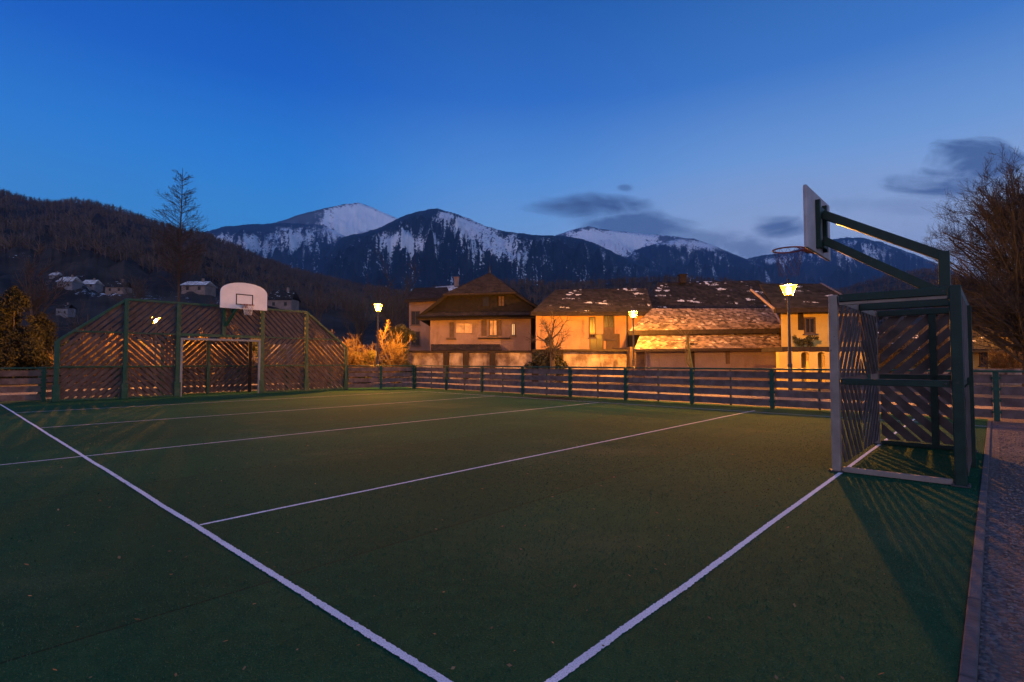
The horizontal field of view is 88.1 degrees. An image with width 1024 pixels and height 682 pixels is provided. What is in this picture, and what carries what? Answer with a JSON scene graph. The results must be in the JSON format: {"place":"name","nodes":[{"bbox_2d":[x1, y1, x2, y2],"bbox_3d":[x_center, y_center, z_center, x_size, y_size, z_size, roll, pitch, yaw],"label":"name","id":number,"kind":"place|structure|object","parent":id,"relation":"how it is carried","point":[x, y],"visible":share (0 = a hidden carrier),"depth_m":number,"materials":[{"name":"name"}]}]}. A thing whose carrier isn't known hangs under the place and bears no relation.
{"place":"outdoors","nodes":[
{"label":"outdoors","id":0,"kind":"place"},
{"bbox_2d":[0,382,339,394],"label":"road","id":1,"kind":"structure","parent":0,"point":[21,393],"depth_m":23.75,"materials":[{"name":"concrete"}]},
{"bbox_2d":[0,195,408,364],"bbox_3d":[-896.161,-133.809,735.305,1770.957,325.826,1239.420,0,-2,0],"label":"hill","id":2,"kind":"structure","parent":0,"point":[90,265],"depth_m":273.32,"materials":[{"name":"plant"}]},
{"bbox_2d":[49,271,61,278],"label":"house","id":3,"kind":"structure","parent":2,"relation":"on","point":[55,275],"depth_m":249.93,"materials":[{"name":"tile"}]},
{"bbox_2d":[55,303,75,317],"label":"house","id":4,"kind":"structure","parent":2,"relation":"on","point":[66,309],"depth_m":169.81,"materials":[{"name":"tile"}]},
{"bbox_2d":[56,275,83,289],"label":"house","id":5,"kind":"structure","parent":2,"relation":"on","point":[75,285],"depth_m":230.15,"materials":[{"name":"tile"}]},
{"bbox_2d":[83,278,103,292],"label":"house","id":6,"kind":"structure","parent":2,"relation":"on","point":[94,284],"depth_m":246.34,"materials":[{"name":"tile"}]},
{"bbox_2d":[104,279,134,294],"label":"house","id":7,"kind":"structure","parent":2,"relation":"on","point":[110,287],"depth_m":222.36,"materials":[{"name":"paint"}]},
{"bbox_2d":[180,278,216,296],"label":"house","id":8,"kind":"structure","parent":2,"relation":"on","point":[204,287],"depth_m":247.29,"materials":[{"name":"paint"}]},
{"bbox_2d":[0,189,408,314],"bbox_3d":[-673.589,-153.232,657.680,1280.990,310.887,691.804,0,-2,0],"label":"woodland","id":9,"kind":"object","parent":2,"relation":"on","point":[127,250],"visible":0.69,"depth_m":460.94,"materials":[{"name":"plant"}]},
{"bbox_2d":[267,287,300,312],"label":"house","id":10,"kind":"structure","parent":2,"relation":"on","point":[288,299],"depth_m":249.91,"materials":[{"name":"paint"}]},
{"bbox_2d":[205,223,344,277],"bbox_3d":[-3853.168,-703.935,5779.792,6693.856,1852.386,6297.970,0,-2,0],"label":"mountain","id":11,"kind":"structure","parent":0,"point":[304,246],"depth_m":5657.36,"materials":[{"name":"snow"}]},
{"bbox_2d":[276,203,397,235],"bbox_3d":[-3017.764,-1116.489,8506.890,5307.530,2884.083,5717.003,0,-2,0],"label":"mountain","id":12,"kind":"structure","parent":0,"point":[350,219],"depth_m":8900.86,"materials":[{"name":"snow"}]},
{"bbox_2d":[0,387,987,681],"bbox_3d":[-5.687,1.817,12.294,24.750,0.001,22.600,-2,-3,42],"label":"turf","id":13,"kind":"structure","parent":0,"point":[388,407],"depth_m":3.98,"materials":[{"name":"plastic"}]},
{"bbox_2d":[0,367,47,401],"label":"board fence","id":14,"kind":"object","parent":13,"relation":"on","point":[18,389],"visible":1,"depth_m":17.24,"materials":[{"name":"brown wood"}]},
{"bbox_2d":[37,366,331,396],"bbox_3d":[-12.828,1.632,22.537,0.150,1.145,11.066,-2,-3,43],"label":"board fence","id":15,"kind":"object","parent":13,"relation":"on","point":[51,372],"visible":0.29,"depth_m":21.11,"materials":[{"name":"brown wood"}]},
{"bbox_2d":[51,283,347,401],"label":"goal wall","id":16,"kind":"structure","parent":13,"relation":"on","point":[244,297],"depth_m":20.99,"materials":[{"name":"green metal"}]},
{"bbox_2d":[19,391,417,412],"bbox_3d":[-8.503,2.055,18.663,0.062,0.001,13.172,-2,-3,42],"label":"court line","id":17,"kind":"object","parent":13,"relation":"on","point":[190,403],"visible":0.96,"depth_m":16.41,"materials":[{"name":"paint"}]},
{"bbox_2d":[0,404,452,681],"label":"court line","id":18,"kind":"object","parent":13,"relation":"on","point":[405,656],"visible":0.99,"depth_m":3.12,"materials":[{"name":"paint"}]},
{"bbox_2d":[43,396,487,427],"bbox_3d":[-5.088,1.938,15.553,0.070,0.001,13.172,-2,-3,42],"label":"court line","id":19,"kind":"object","parent":13,"relation":"on","point":[230,414],"visible":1,"depth_m":13.10,"materials":[{"name":"paint"}]},
{"bbox_2d":[2,402,597,464],"bbox_3d":[-3.477,1.740,10.349,0.060,0.001,18.700,-2,-3,42],"label":"court line","id":20,"kind":"object","parent":13,"relation":"on","point":[261,437],"visible":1,"depth_m":9.09,"materials":[{"name":"paint"}]},
{"bbox_2d":[347,365,413,388],"bbox_3d":[-6.395,1.757,25.818,3.324,1.145,0.115,1,-2,-19],"label":"board fence","id":21,"kind":"object","parent":13,"relation":"on","point":[380,379],"visible":0.98,"depth_m":25.79,"materials":[{"name":"brown wood"}]},
{"bbox_2d":[199,410,754,524],"bbox_3d":[2.034,1.704,9.405,0.057,0.001,13.672,-2,-3,42],"label":"court line","id":22,"kind":"object","parent":13,"relation":"on","point":[426,478],"visible":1,"depth_m":5.87,"materials":[{"name":"paint"}]},
{"bbox_2d":[3,408,952,681],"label":"fallen leaves","id":23,"kind":"object","parent":13,"relation":"on","point":[435,528],"visible":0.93,"depth_m":3.39,"materials":[{"name":"brown plant"}]},
{"bbox_2d":[423,391,829,416],"bbox_3d":[2.864,2.001,17.242,18.780,0.001,0.066,-2,-3,42],"label":"court line","id":24,"kind":"object","parent":13,"relation":"on","point":[634,404],"visible":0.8,"depth_m":16.03,"materials":[{"name":"paint"}]},
{"bbox_2d":[414,365,1023,420],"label":"board fence","id":25,"kind":"object","parent":13,"relation":"on","point":[996,401],"visible":0.84,"depth_m":16.52,"materials":[{"name":"brown wood"}]},
{"bbox_2d":[545,419,914,681],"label":"court line","id":26,"kind":"object","parent":13,"relation":"on","point":[585,656],"visible":0.9,"depth_m":3.03,"materials":[{"name":"paint"}]},
{"bbox_2d":[772,184,977,487],"bbox_3d":[5.024,-0.293,7.594,2.372,3.860,3.090,-2,-3,42],"label":"goal cage","id":27,"kind":"object","parent":13,"relation":"on","point":[818,216],"visible":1,"depth_m":7.40,"materials":[{"name":"green metal"}]},
{"bbox_2d":[324,208,670,292],"bbox_3d":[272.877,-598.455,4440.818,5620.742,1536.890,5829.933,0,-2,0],"label":"mountain","id":28,"kind":"structure","parent":0,"point":[440,247],"depth_m":3518.82,"materials":[{"name":"stone"}]},
{"bbox_2d":[0,377,1023,681],"bbox_3d":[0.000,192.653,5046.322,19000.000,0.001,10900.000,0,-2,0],"label":"ground","id":29,"kind":"structure","parent":0,"point":[652,399],"depth_m":24.81,"materials":[{"name":"plant"}]},
{"bbox_2d":[0,314,15,378],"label":"evergreen tree","id":30,"kind":"object","parent":29,"relation":"on","point":[3,347],"visible":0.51,"depth_m":30.01,"materials":[{"name":"green plant"}]},
{"bbox_2d":[0,285,53,384],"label":"evergreen tree","id":31,"kind":"object","parent":29,"relation":"on","point":[26,352],"visible":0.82,"depth_m":30.88,"materials":[{"name":"green plant"}]},
{"bbox_2d":[18,311,67,382],"bbox_3d":[-30.218,0.581,34.070,3.319,5.087,2.987,0,-2,0],"label":"evergreen tree","id":32,"kind":"object","parent":29,"relation":"on","point":[44,323],"visible":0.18,"depth_m":33.92,"materials":[{"name":"green plant"}]},
{"bbox_2d":[12,246,78,340],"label":"bare tree","id":33,"kind":"object","parent":29,"relation":"on","point":[40,299],"visible":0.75,"depth_m":60.47,"materials":[{"name":"brown plant"}]},
{"bbox_2d":[45,341,107,382],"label":"bare shrub","id":34,"kind":"object","parent":29,"relation":"on","point":[74,362],"visible":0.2,"depth_m":32.37,"materials":[{"name":"plant"}]},
{"bbox_2d":[53,299,104,341],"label":"bare tree","id":35,"kind":"object","parent":29,"relation":"on","point":[75,322],"visible":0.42,"depth_m":88.30,"materials":[{"name":"brown plant"}]},
{"bbox_2d":[70,330,115,381],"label":"bare shrub","id":36,"kind":"object","parent":29,"relation":"on","point":[95,354],"visible":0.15,"depth_m":34.23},
{"bbox_2d":[69,333,135,381],"bbox_3d":[-26.881,1.135,35.237,3.823,3.475,3.460,1,-2,-20],"label":"bare shrub","id":37,"kind":"object","parent":29,"relation":"on","point":[108,350],"visible":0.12,"depth_m":34.77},
{"bbox_2d":[102,327,151,381],"bbox_3d":[-23.847,1.095,33.444,2.789,4.037,4.291,1,-2,-20],"label":"bare shrub","id":38,"kind":"object","parent":29,"relation":"on","point":[112,340],"visible":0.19,"depth_m":32.67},
{"bbox_2d":[107,273,174,339],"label":"bare tree","id":39,"kind":"object","parent":29,"relation":"on","point":[138,293],"visible":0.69,"depth_m":87.88,"materials":[{"name":"brown plant"}]},
{"bbox_2d":[119,331,168,381],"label":"bare shrub","id":40,"kind":"object","parent":29,"relation":"on","point":[147,354],"visible":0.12,"depth_m":33.28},
{"bbox_2d":[151,313,160,381],"bbox_3d":[-20.896,0.434,31.006,0.405,4.137,0.405,0,-2,-10],"label":"street lamp","id":41,"kind":"object","parent":29,"relation":"on","point":[156,320],"visible":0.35,"depth_m":30.96,"materials":[{"name":"metal"}]},
{"bbox_2d":[136,327,203,374],"bbox_3d":[-22.305,0.992,34.648,4.150,3.765,3.256,0,-2,0],"label":"bare shrub","id":42,"kind":"object","parent":29,"relation":"on","point":[171,356],"visible":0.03,"depth_m":34.56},
{"bbox_2d":[141,168,211,301],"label":"larch tree","id":43,"kind":"object","parent":29,"relation":"on","point":[178,269],"visible":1,"depth_m":60.06,"materials":[{"name":"brown plant"}]},
{"bbox_2d":[16,344,341,380],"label":"garden wall","id":44,"kind":"structure","parent":29,"relation":"on","point":[254,356],"depth_m":36.99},
{"bbox_2d":[53,338,321,380],"bbox_3d":[-21.309,1.283,34.990,17.997,3.073,1.835,0,-2,0],"label":"hedge","id":45,"kind":"object","parent":29,"relation":"on","point":[255,348],"visible":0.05,"depth_m":34.81,"materials":[{"name":"brown plant"}]},
{"bbox_2d":[183,331,226,373],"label":"bare shrub","id":46,"kind":"object","parent":29,"relation":"on","point":[201,352],"visible":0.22,"depth_m":32.77,"materials":[{"name":"plant"}]},
{"bbox_2d":[192,281,239,342],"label":"bare tree","id":47,"kind":"object","parent":29,"relation":"on","point":[217,318],"visible":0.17,"depth_m":83.73,"materials":[{"name":"brown plant"}]},
{"bbox_2d":[206,326,264,379],"bbox_3d":[-18.212,0.802,34.711,3.557,3.975,3.068,0,-2,0],"label":"bare shrub","id":48,"kind":"object","parent":29,"relation":"on","point":[232,353],"visible":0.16,"depth_m":34.29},
{"bbox_2d":[219,343,276,379],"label":"bare shrub","id":49,"kind":"object","parent":29,"relation":"on","point":[240,360],"visible":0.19,"depth_m":35.40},
{"bbox_2d":[264,337,319,378],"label":"bare shrub","id":50,"kind":"object","parent":29,"relation":"on","point":[292,358],"visible":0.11,"depth_m":33.22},
{"bbox_2d":[296,331,330,377],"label":"bare shrub","id":51,"kind":"object","parent":29,"relation":"on","point":[318,350],"visible":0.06,"depth_m":34.15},
{"bbox_2d":[301,282,342,343],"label":"bare tree","id":52,"kind":"object","parent":29,"relation":"on","point":[317,310],"visible":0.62,"depth_m":79.87,"materials":[{"name":"brown plant"}]},
{"bbox_2d":[302,333,361,382],"bbox_3d":[-11.146,1.283,32.923,2.903,3.640,4.690,-2,-3,38],"label":"bare shrub","id":53,"kind":"object","parent":29,"relation":"on","point":[327,359],"visible":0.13,"depth_m":32.13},
{"bbox_2d":[315,336,368,383],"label":"bare shrub","id":54,"kind":"object","parent":29,"relation":"on","point":[350,360],"visible":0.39,"depth_m":30.30,"materials":[{"name":"plant"}]},
{"bbox_2d":[333,286,375,351],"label":"bare tree","id":55,"kind":"object","parent":29,"relation":"on","point":[358,322],"visible":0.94,"depth_m":93.67,"materials":[{"name":"brown plant"}]},
{"bbox_2d":[332,327,396,383],"bbox_3d":[-8.874,0.900,31.954,3.618,3.573,3.791,-1,-2,22],"label":"bare shrub","id":56,"kind":"object","parent":29,"relation":"on","point":[365,352],"visible":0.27,"depth_m":31.80,"materials":[{"name":"plant"}]},
{"bbox_2d":[338,347,402,382],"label":"hedge","id":57,"kind":"object","parent":29,"relation":"on","point":[372,356],"visible":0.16,"depth_m":31.80,"materials":[{"name":"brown plant"}]},
{"bbox_2d":[374,300,381,372],"bbox_3d":[-7.316,-0.180,28.828,0.405,4.137,0.405,0,-2,0],"label":"street lamp","id":58,"kind":"object","parent":29,"relation":"on","point":[377,356],"visible":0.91,"depth_m":28.80,"materials":[{"name":"metal"}]},
{"bbox_2d":[357,319,412,382],"bbox_3d":[-7.333,0.682,30.937,2.781,3.925,3.618,-1,-3,34],"label":"bare shrub","id":59,"kind":"object","parent":29,"relation":"on","point":[396,355],"visible":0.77,"depth_m":30.75,"materials":[{"name":"plant"}]},
{"bbox_2d":[361,276,412,358],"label":"bare tree","id":60,"kind":"object","parent":29,"relation":"on","point":[387,317],"visible":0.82,"depth_m":74.36,"materials":[{"name":"brown plant"}]},
{"bbox_2d":[374,251,424,341],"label":"bare tree","id":61,"kind":"object","parent":29,"relation":"on","point":[405,292],"visible":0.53,"depth_m":81.20,"materials":[{"name":"brown plant"}]},
{"bbox_2d":[385,324,416,377],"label":"ivy bush","id":62,"kind":"object","parent":29,"relation":"on","point":[405,333],"visible":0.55,"depth_m":37.99,"materials":[{"name":"green plant"}]},
{"bbox_2d":[404,287,448,349],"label":"house","id":63,"kind":"structure","parent":29,"relation":"on","point":[419,300],"depth_m":51.09,"materials":[{"name":"paint"}]},
{"bbox_2d":[410,311,420,325],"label":"window","id":64,"kind":"structure","parent":63,"relation":"in","point":[414,321],"depth_m":51.08,"materials":[{"name":"grey glass"}]},
{"bbox_2d":[410,331,420,345],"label":"window","id":65,"kind":"structure","parent":63,"relation":"in","point":[417,342],"depth_m":51.00,"materials":[{"name":"grey glass"}]},
{"bbox_2d":[441,277,459,290],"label":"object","id":66,"kind":"structure","parent":29,"relation":"on","point":[456,284],"depth_m":67.04,"materials":[{"name":"tile"}]},
{"bbox_2d":[404,350,531,378],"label":"garden wall","id":67,"kind":"structure","parent":29,"relation":"on","point":[477,357],"depth_m":39.97,"materials":[{"name":"plaster"}]},
{"bbox_2d":[416,267,537,349],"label":"house","id":68,"kind":"structure","parent":29,"relation":"on","point":[489,311],"depth_m":43.03,"materials":[{"name":"paint"}]},
{"bbox_2d":[456,323,472,332],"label":"window","id":69,"kind":"structure","parent":68,"relation":"in","point":[460,327],"depth_m":43.04,"materials":[{"name":"glass"}]},
{"bbox_2d":[482,295,488,306],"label":"window","id":70,"kind":"structure","parent":68,"relation":"in","point":[485,298],"depth_m":43.02,"materials":[{"name":"black glass"}]},
{"bbox_2d":[488,320,500,336],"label":"window","id":71,"kind":"structure","parent":68,"relation":"in","point":[492,323],"depth_m":43.03,"materials":[{"name":"glass"}]},
{"bbox_2d":[498,295,504,306],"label":"window","id":72,"kind":"structure","parent":68,"relation":"in","point":[501,298],"depth_m":43.00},
{"bbox_2d":[510,323,515,335],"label":"window","id":73,"kind":"structure","parent":68,"relation":"in","point":[512,324],"depth_m":43.02,"materials":[{"name":"glass"}]},
{"bbox_2d":[524,337,567,381],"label":"ivy bush","id":74,"kind":"object","parent":29,"relation":"on","point":[541,359],"visible":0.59,"depth_m":32.99,"materials":[{"name":"green plant"}]},
{"bbox_2d":[526,306,572,381],"bbox_3d":[2.218,0.249,32.212,2.982,4.859,3.314,0,-2,0],"label":"bare tree","id":75,"kind":"object","parent":29,"relation":"on","point":[552,354],"visible":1,"depth_m":32.28,"materials":[{"name":"brown plant"}]},
{"bbox_2d":[532,349,626,382],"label":"garden wall","id":76,"kind":"structure","parent":29,"relation":"on","point":[595,357],"depth_m":33.77,"materials":[{"name":"paint"}]},
{"bbox_2d":[531,288,651,348],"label":"house","id":77,"kind":"structure","parent":29,"relation":"on","point":[601,318],"depth_m":39.07,"materials":[{"name":"paint"}]},
{"bbox_2d":[588,317,596,338],"bbox_3d":[5.923,-0.977,38.975,0.660,1.640,0.180,0,-2,0],"label":"window","id":78,"kind":"structure","parent":77,"relation":"in","point":[592,320],"depth_m":39.03,"materials":[{"name":"yellow glass"}]},
{"bbox_2d":[590,334,603,348],"bbox_3d":[6.230,0.250,38.983,1.020,1.570,0.070,0,-2,0],"label":"window","id":79,"kind":"structure","parent":77,"relation":"in","point":[597,343],"depth_m":38.99,"materials":[{"name":"orange glass"}]},
{"bbox_2d":[602,316,615,340],"bbox_3d":[7.153,-1.103,38.980,0.990,2.140,0.180,0,-2,0],"label":"window","id":80,"kind":"structure","parent":77,"relation":"in","point":[608,321],"depth_m":39.06,"materials":[{"name":"brown glass"}]},
{"bbox_2d":[606,334,619,348],"bbox_3d":[7.426,0.250,38.983,1.020,1.570,0.070,0,-2,0],"label":"window","id":81,"kind":"structure","parent":77,"relation":"in","point":[609,344],"depth_m":38.99,"materials":[{"name":"glass"}]},
{"bbox_2d":[628,308,637,376],"bbox_3d":[7.119,0.083,31.019,0.405,4.137,0.405,2,-3,-35],"label":"street lamp","id":82,"kind":"object","parent":29,"relation":"on","point":[633,310],"visible":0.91,"depth_m":30.98,"materials":[{"name":"metal"}]},
{"bbox_2d":[674,324,694,386],"bbox_3d":[8.902,0.763,27.005,0.801,3.424,1.433,0,-2,-11],"label":"bare tree","id":83,"kind":"object","parent":29,"relation":"on","point":[689,352],"visible":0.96,"depth_m":26.95,"materials":[{"name":"brown plant"}]},
{"bbox_2d":[616,308,780,380],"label":"barn","id":84,"kind":"structure","parent":29,"relation":"on","point":[731,337],"depth_m":33.72,"materials":[{"name":"grey paint"}]},
{"bbox_2d":[616,347,644,377],"bbox_3d":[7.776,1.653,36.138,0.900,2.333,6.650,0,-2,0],"label":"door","id":85,"kind":"structure","parent":84,"relation":"in","point":[639,357],"depth_m":32.84,"materials":[{"name":"wood"}]},
{"bbox_2d":[649,274,780,319],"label":"house","id":86,"kind":"structure","parent":29,"relation":"on","point":[682,292],"depth_m":46.32,"materials":[{"name":"paint"}]},
{"bbox_2d":[750,283,866,388],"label":"house","id":87,"kind":"structure","parent":29,"relation":"on","point":[809,315],"depth_m":28.02,"materials":[{"name":"beige paint"}]},
{"bbox_2d":[792,334,818,346],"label":"potted shrub","id":88,"kind":"object","parent":87,"relation":"on","point":[807,342],"visible":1,"depth_m":26.81,"materials":[{"name":"green plant"}]},
{"bbox_2d":[803,317,818,334],"bbox_3d":[15.767,-0.788,27.960,0.740,0.950,0.180,0,-2,0],"label":"window","id":89,"kind":"structure","parent":87,"relation":"in","point":[809,322],"depth_m":28.00,"materials":[{"name":"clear glass"}]},
{"bbox_2d":[839,316,866,340],"bbox_3d":[17.958,-0.647,27.955,1.636,1.340,0.180,0,-2,0],"label":"window","id":90,"kind":"structure","parent":87,"relation":"in","point":[860,339],"depth_m":27.99,"materials":[{"name":"glass"}]},
{"bbox_2d":[866,342,904,372],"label":"bare shrub","id":91,"kind":"object","parent":29,"relation":"on","point":[893,355],"visible":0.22,"depth_m":30.30,"materials":[{"name":"plant"}]},
{"bbox_2d":[895,324,950,368],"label":"bare shrub","id":92,"kind":"object","parent":29,"relation":"on","point":[926,356],"visible":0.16,"depth_m":32.72,"materials":[{"name":"plant"}]},
{"bbox_2d":[915,306,949,324],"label":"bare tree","id":93,"kind":"object","parent":29,"relation":"on","point":[938,318],"visible":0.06,"depth_m":62.14,"materials":[{"name":"brown plant"}]},
{"bbox_2d":[863,324,1022,368],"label":"house","id":94,"kind":"structure","parent":29,"relation":"on","point":[977,359],"depth_m":36.99,"materials":[{"name":"beige paint"}]},
{"bbox_2d":[978,352,988,366],"bbox_3d":[32.923,1.287,36.888,0.740,1.035,0.180,0,-2,0],"label":"window","id":95,"kind":"structure","parent":94,"relation":"in","point":[980,357],"depth_m":36.94,"materials":[{"name":"brown glass"}]},
{"bbox_2d":[905,369,1021,384],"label":"garden wall","id":96,"kind":"structure","parent":29,"relation":"on","point":[987,373],"depth_m":30.95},
{"bbox_2d":[907,142,1023,386],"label":"bare tree","id":97,"kind":"object","parent":29,"relation":"on","point":[1004,223],"visible":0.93,"depth_m":26.12,"materials":[{"name":"brown plant"}]},
{"bbox_2d":[958,421,990,681],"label":"kerb","id":98,"kind":"structure","parent":29,"relation":"on","point":[968,670],"depth_m":3.07,"materials":[{"name":"concrete"}]},
{"bbox_2d":[979,346,1022,368],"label":"bare shrub","id":99,"kind":"object","parent":29,"relation":"on","point":[995,363],"visible":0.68,"depth_m":34.05,"materials":[{"name":"plant"}]},
{"bbox_2d":[995,351,1021,368],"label":"bare shrub","id":100,"kind":"object","parent":29,"relation":"on","point":[1017,366],"visible":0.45,"depth_m":33.38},
{"bbox_2d":[0,0,1023,281],"label":"sky","id":101,"kind":"structure","parent":0,"point":[707,121],"materials":[{"name":"blue"}]},
{"bbox_2d":[555,226,742,257],"bbox_3d":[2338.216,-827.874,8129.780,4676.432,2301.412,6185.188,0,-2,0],"label":"mountain","id":102,"kind":"structure","parent":0,"point":[625,244],"depth_m":8662.21,"materials":[{"name":"snow"}]},
{"bbox_2d":[400,281,900,348],"bbox_3d":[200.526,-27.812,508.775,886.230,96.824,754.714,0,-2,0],"label":"hill","id":103,"kind":"structure","parent":0,"point":[524,293],"depth_m":525.33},
{"bbox_2d":[365,273,906,324],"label":"woodland","id":104,"kind":"object","parent":103,"relation":"on","point":[582,283],"visible":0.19,"depth_m":533.32,"materials":[{"name":"plant"}]},
{"bbox_2d":[332,381,991,408],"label":"road","id":105,"kind":"structure","parent":0,"point":[828,400],"depth_m":22.23,"materials":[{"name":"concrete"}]},
{"bbox_2d":[780,278,796,390],"bbox_3d":[9.972,-0.194,19.021,0.405,4.137,0.405,1,-2,-20],"label":"street lamp","id":106,"kind":"object","parent":105,"relation":"on","point":[788,283],"visible":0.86,"depth_m":18.99,"materials":[{"name":"grey metal"}]},
{"bbox_2d":[625,238,801,281],"bbox_3d":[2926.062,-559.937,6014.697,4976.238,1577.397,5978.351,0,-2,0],"label":"mountain","id":107,"kind":"structure","parent":0,"point":[690,257],"depth_m":6041.74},
{"bbox_2d":[738,237,962,290],"bbox_3d":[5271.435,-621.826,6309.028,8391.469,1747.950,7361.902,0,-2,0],"label":"mountain","id":108,"kind":"structure","parent":0,"point":[839,269],"depth_m":5960.71,"materials":[{"name":"stone"}]},
{"bbox_2d":[841,271,1009,324],"bbox_3d":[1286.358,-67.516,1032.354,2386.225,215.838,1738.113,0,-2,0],"label":"hill","id":109,"kind":"structure","parent":0,"point":[860,288],"depth_m":916.24,"materials":[{"name":"plant"}]},
{"bbox_2d":[840,267,998,312],"bbox_3d":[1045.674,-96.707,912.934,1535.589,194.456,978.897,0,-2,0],"label":"woodland","id":110,"kind":"object","parent":109,"relation":"on","point":[887,277],"visible":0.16,"depth_m":1020.67,"materials":[{"name":"plant"}]},
{"bbox_2d":[977,405,1023,681],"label":"gravel path","id":111,"kind":"structure","parent":0,"point":[998,658],"depth_m":3.46,"materials":[{"name":"gravel"}]}
]}

